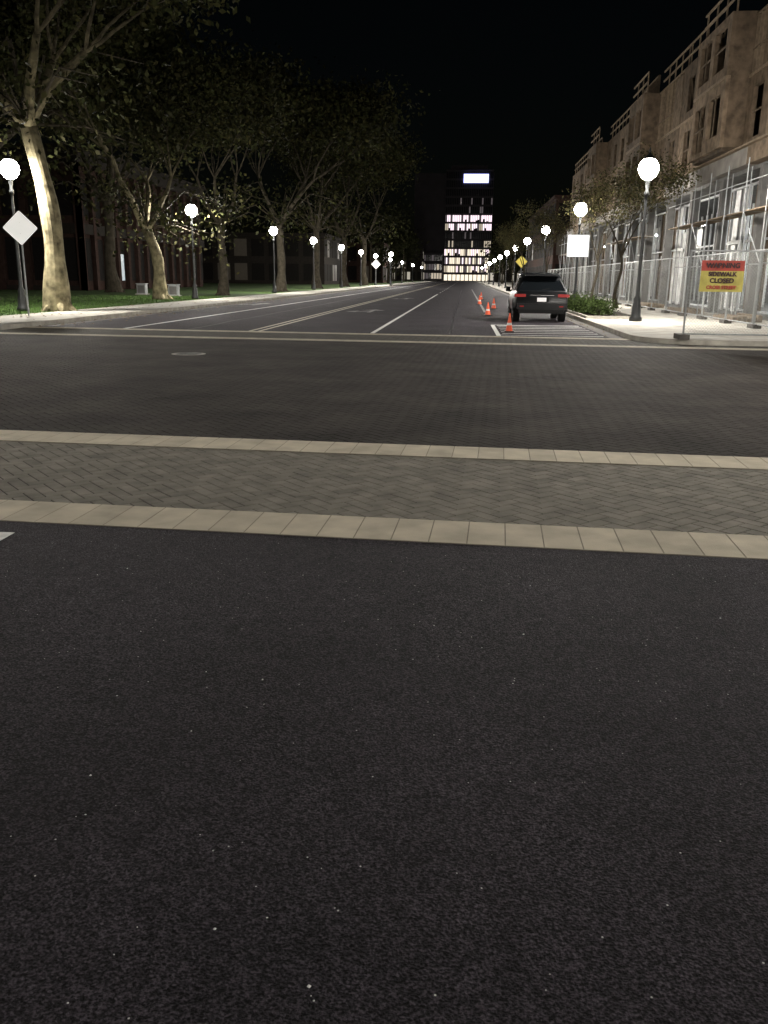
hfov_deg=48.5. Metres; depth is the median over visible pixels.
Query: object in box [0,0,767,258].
sky
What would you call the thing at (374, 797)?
asphalt road
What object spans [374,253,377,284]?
street lamp
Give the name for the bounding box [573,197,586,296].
street lamp
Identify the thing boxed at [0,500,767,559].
crosswalk border
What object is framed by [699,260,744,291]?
warning banner
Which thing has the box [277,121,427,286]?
plane tree
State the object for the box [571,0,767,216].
framing
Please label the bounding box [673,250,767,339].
temporary fence
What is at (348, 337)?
crosswalk pavers
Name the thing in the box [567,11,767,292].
walls
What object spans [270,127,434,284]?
plane tree
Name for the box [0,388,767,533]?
paver bedding
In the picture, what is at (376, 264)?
traffic sign
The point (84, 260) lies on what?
brick building
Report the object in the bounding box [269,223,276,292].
street lamp
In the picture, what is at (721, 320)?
temporary fence
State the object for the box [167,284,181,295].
utility cabinet
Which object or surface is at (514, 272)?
street lamp
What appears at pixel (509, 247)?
street tree
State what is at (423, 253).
windows
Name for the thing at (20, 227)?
traffic sign
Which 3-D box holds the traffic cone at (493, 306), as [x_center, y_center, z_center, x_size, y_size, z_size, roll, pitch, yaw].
[5.585,-10.611,43.416,0.323,0.532,0.323,-3,16,-12]
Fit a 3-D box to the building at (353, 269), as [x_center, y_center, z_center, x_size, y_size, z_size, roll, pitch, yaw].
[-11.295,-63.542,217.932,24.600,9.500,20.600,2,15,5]
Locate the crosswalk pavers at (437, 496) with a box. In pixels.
[0,441,767,535]
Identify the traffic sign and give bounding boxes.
[3,211,36,315]
[372,260,379,268]
[516,256,526,267]
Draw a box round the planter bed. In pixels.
[567,309,630,318]
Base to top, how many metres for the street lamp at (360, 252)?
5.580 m
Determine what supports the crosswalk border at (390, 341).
on the asphalt road
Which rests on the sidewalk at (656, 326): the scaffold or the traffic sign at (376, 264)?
the scaffold
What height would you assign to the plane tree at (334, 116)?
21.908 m
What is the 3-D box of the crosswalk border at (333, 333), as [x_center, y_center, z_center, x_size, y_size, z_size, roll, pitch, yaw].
[2.519,-4.646,22.594,29.000,0.016,0.500,3,16,7]
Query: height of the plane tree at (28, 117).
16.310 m
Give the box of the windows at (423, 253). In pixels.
[394,251,424,278]
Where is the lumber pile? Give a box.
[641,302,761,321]
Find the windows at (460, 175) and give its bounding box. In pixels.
[424,172,493,280]
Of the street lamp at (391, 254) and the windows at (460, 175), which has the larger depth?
the windows at (460, 175)
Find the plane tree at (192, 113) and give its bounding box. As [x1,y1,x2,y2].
[0,0,294,299]
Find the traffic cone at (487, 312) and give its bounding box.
[483,302,490,314]
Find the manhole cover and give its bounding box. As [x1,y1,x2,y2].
[172,352,205,354]
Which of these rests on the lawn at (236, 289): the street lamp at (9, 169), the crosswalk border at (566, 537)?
the street lamp at (9, 169)
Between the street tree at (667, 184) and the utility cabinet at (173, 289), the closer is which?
the street tree at (667, 184)
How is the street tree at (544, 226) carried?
on the sidewalk at (656, 326)
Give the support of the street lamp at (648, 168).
on the sidewalk at (656, 326)
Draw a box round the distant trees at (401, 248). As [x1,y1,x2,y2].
[308,193,429,282]
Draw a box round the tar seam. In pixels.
[192,289,461,333]
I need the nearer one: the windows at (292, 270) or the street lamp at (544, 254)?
the street lamp at (544, 254)
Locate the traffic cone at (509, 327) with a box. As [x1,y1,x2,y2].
[504,313,513,331]
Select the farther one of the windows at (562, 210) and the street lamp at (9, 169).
the windows at (562, 210)
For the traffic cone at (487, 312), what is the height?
0.532 m
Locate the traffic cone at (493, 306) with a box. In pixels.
[490,299,497,308]
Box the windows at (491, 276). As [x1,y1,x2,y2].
[487,262,520,280]
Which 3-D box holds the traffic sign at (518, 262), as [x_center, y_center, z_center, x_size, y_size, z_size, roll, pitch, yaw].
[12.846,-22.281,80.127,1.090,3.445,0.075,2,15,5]
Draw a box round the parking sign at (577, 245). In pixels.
[566,233,589,300]
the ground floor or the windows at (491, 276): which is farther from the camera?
the windows at (491, 276)
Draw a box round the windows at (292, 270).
[201,238,338,280]
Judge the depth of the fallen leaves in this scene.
33.05 m
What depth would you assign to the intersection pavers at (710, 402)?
11.36 m
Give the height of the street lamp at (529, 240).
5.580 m
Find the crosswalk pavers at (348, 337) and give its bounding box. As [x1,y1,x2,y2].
[0,328,767,348]
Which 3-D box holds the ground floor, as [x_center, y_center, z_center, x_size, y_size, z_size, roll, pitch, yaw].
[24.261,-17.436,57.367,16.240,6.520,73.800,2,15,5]
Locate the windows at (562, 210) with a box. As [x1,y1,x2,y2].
[528,203,570,284]
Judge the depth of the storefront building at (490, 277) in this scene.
320.34 m
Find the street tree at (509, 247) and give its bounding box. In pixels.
[492,227,530,289]
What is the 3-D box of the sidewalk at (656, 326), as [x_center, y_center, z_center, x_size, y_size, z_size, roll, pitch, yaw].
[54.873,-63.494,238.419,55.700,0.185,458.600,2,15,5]
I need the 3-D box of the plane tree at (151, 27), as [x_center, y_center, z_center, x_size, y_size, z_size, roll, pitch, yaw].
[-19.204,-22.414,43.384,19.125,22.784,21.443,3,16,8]
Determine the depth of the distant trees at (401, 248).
198.09 m
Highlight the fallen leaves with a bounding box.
[21,296,606,335]
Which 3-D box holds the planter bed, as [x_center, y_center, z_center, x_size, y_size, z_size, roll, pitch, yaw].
[8.997,-8.882,37.631,1.980,0.090,13.600,2,15,5]
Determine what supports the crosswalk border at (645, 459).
on the paver bedding
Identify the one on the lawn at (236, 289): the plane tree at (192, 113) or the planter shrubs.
the plane tree at (192, 113)
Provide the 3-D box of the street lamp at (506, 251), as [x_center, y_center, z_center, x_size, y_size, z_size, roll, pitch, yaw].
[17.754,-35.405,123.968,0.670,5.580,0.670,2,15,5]
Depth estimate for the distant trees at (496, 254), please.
258.67 m
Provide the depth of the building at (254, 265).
146.41 m
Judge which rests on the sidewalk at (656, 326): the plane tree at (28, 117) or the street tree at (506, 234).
the street tree at (506, 234)
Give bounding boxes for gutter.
[35,282,622,337]
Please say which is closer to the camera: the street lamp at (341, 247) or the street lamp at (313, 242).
the street lamp at (313, 242)
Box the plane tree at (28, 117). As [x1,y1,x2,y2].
[0,0,250,310]
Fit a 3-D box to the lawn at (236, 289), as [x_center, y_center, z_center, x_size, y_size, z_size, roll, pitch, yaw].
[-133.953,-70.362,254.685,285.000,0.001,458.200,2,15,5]
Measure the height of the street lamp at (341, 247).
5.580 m
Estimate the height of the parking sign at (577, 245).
3.350 m
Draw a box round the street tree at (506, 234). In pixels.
[495,216,552,272]
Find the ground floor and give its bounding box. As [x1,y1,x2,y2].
[566,133,767,320]
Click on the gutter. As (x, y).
(601, 331)
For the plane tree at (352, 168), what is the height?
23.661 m
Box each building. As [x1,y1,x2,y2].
[0,143,204,290]
[201,232,340,284]
[346,242,389,282]
[390,248,424,280]
[487,260,526,281]
[527,195,571,286]
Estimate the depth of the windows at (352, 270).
208.04 m
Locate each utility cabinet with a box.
[135,283,147,294]
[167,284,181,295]
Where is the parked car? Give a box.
[506,271,569,321]
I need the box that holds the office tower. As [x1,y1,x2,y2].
[414,165,493,280]
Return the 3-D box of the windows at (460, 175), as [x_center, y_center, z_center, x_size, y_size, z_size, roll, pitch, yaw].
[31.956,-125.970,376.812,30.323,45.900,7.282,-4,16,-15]
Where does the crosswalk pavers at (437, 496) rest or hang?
on the paver bedding
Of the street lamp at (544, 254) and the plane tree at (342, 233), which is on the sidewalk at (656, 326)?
the street lamp at (544, 254)
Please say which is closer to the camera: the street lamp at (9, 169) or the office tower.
the street lamp at (9, 169)
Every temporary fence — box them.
[550,249,767,328]
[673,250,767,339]
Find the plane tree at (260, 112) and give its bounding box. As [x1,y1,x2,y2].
[89,29,330,294]
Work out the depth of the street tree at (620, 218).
49.29 m
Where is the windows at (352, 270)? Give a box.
[348,247,387,279]
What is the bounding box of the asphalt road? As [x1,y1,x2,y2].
[0,281,767,1023]
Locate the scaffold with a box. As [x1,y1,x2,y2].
[559,157,767,322]
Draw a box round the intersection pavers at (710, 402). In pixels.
[0,334,767,457]
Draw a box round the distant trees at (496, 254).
[476,228,531,283]
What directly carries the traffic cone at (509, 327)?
on the asphalt road
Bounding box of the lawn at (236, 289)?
[0,281,420,315]
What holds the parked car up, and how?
on the asphalt road
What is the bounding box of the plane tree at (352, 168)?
[250,61,414,288]
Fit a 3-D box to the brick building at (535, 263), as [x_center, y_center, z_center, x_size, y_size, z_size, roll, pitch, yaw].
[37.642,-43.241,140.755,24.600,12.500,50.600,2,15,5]
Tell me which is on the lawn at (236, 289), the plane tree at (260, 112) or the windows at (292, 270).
the plane tree at (260, 112)
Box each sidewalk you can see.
[0,281,433,329]
[475,281,767,346]
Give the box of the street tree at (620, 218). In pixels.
[558,165,662,298]
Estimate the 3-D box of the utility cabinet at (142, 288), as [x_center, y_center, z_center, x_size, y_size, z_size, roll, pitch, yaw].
[-16.941,-15.637,59.797,0.800,0.750,0.700,2,15,5]
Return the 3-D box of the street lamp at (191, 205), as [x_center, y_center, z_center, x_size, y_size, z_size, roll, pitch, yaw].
[-11.027,-15.168,49.264,0.670,5.580,0.670,2,15,5]
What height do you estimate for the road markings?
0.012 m
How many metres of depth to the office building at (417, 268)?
332.56 m
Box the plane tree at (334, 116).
[195,30,429,291]
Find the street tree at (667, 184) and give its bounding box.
[561,139,701,307]
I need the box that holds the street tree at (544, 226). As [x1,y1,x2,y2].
[512,197,581,272]
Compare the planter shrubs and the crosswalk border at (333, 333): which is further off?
the planter shrubs
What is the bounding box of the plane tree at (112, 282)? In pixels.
[0,0,258,291]
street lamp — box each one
[0,149,29,311]
[185,198,198,298]
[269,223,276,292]
[310,234,316,289]
[339,242,343,287]
[359,249,362,285]
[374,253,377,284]
[389,251,392,285]
[498,254,501,286]
[504,250,508,287]
[513,249,515,286]
[524,236,530,272]
[543,227,548,272]
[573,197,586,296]
[629,147,658,321]
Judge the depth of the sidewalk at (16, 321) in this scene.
34.51 m
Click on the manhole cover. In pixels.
(189, 353)
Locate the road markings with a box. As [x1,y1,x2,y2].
[0,282,597,540]
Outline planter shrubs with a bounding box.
[567,289,621,315]
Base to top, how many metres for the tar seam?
0.001 m
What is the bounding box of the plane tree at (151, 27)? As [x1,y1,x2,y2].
[0,0,205,298]
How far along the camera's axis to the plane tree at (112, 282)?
63.89 m
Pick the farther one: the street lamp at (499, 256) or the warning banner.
the street lamp at (499, 256)
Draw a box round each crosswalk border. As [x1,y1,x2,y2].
[0,332,767,350]
[0,430,767,469]
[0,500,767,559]
[23,326,629,339]

